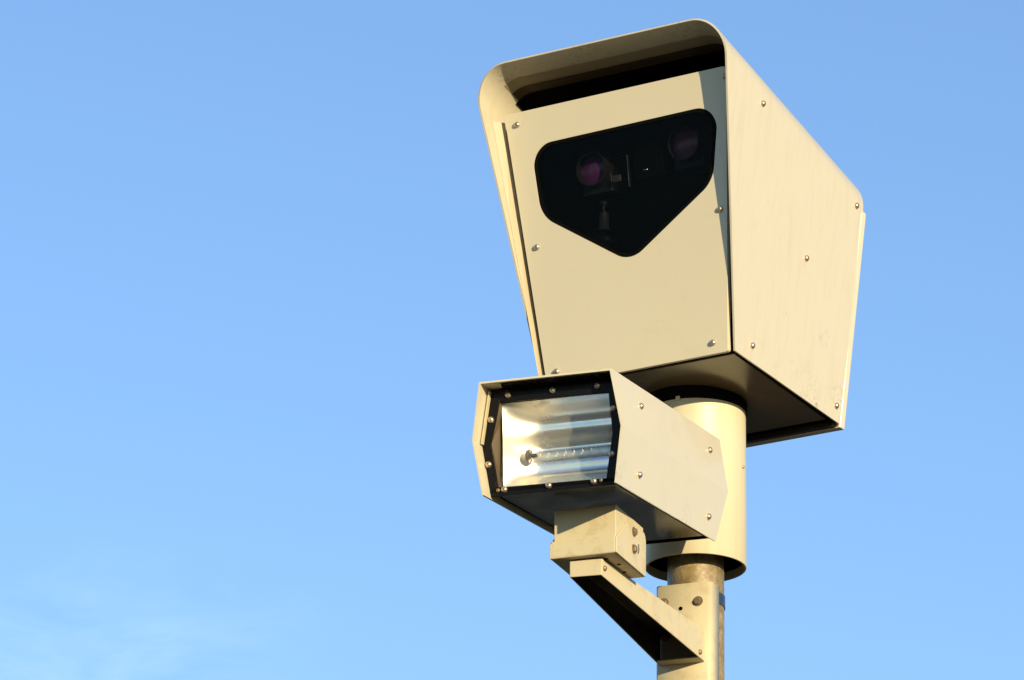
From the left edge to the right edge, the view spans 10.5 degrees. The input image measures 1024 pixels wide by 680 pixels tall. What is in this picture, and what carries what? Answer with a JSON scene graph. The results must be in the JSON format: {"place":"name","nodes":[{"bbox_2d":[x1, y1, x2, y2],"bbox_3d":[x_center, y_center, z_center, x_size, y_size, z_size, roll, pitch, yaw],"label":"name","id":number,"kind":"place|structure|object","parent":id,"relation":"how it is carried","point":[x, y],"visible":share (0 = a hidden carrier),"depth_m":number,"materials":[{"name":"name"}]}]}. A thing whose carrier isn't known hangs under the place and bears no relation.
{"place":"outdoors","nodes":[
{"label":"outdoors","id":0,"kind":"place"},
{"bbox_2d":[0,0,1023,679],"label":"sky","id":1,"kind":"structure","parent":0,"point":[259,285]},
{"label":"ground","id":2,"kind":"structure","parent":0,"visible":0},
{"bbox_2d":[667,554,724,679],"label":"camera pole","id":3,"kind":"object","parent":2,"relation":"on","point":[686,568],"depth_m":12.53,"materials":[{"name":"metal"}]},
{"bbox_2d":[570,559,724,679],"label":"side bracket","id":4,"kind":"object","parent":3,"relation":"attached to","point":[672,631],"visible":1,"depth_m":12.38,"materials":[{"name":"beige metal"}]},
{"bbox_2d":[550,504,645,578],"bbox_3d":[0.186,0.441,11.983,0.166,0.111,0.188,-7,-21,20],"label":"tilt mount","id":5,"kind":"object","parent":4,"relation":"attached to","point":[613,535],"visible":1,"depth_m":11.91,"materials":[{"name":"beige paint"}]},
{"bbox_2d":[472,368,727,543],"bbox_3d":[0.199,0.275,12.127,0.341,0.246,0.722,-6,-15,20],"label":"flash unit","id":6,"kind":"object","parent":5,"relation":"on","point":[545,447],"visible":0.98,"depth_m":11.91,"materials":[{"name":"beige paint"}]},
{"bbox_2d":[478,18,865,580],"bbox_3d":[0.372,-0.042,12.711,0.653,1.132,0.720,-11,-23,29],"label":"speed camera","id":7,"kind":"object","parent":3,"relation":"attached to","point":[684,214],"visible":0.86,"depth_m":12.61,"materials":[{"name":"beige paint"}]},
{"bbox_2d":[538,112,712,252],"bbox_3d":[0.265,-0.339,12.595,0.480,0.303,0.050,-11,-23,29],"label":"window glass","id":8,"kind":"structure","parent":7,"relation":"in","point":[617,188],"depth_m":12.60,"materials":[{"name":"black glass"}]},
{"bbox_2d":[746,212,865,447],"bbox_3d":[0.554,-0.003,13.015,0.619,0.531,0.022,-11,-23,29],"label":"rear door","id":9,"kind":"structure","parent":7,"relation":"in","point":[838,427],"depth_m":12.87,"materials":[{"name":"beige paint"}]}
]}

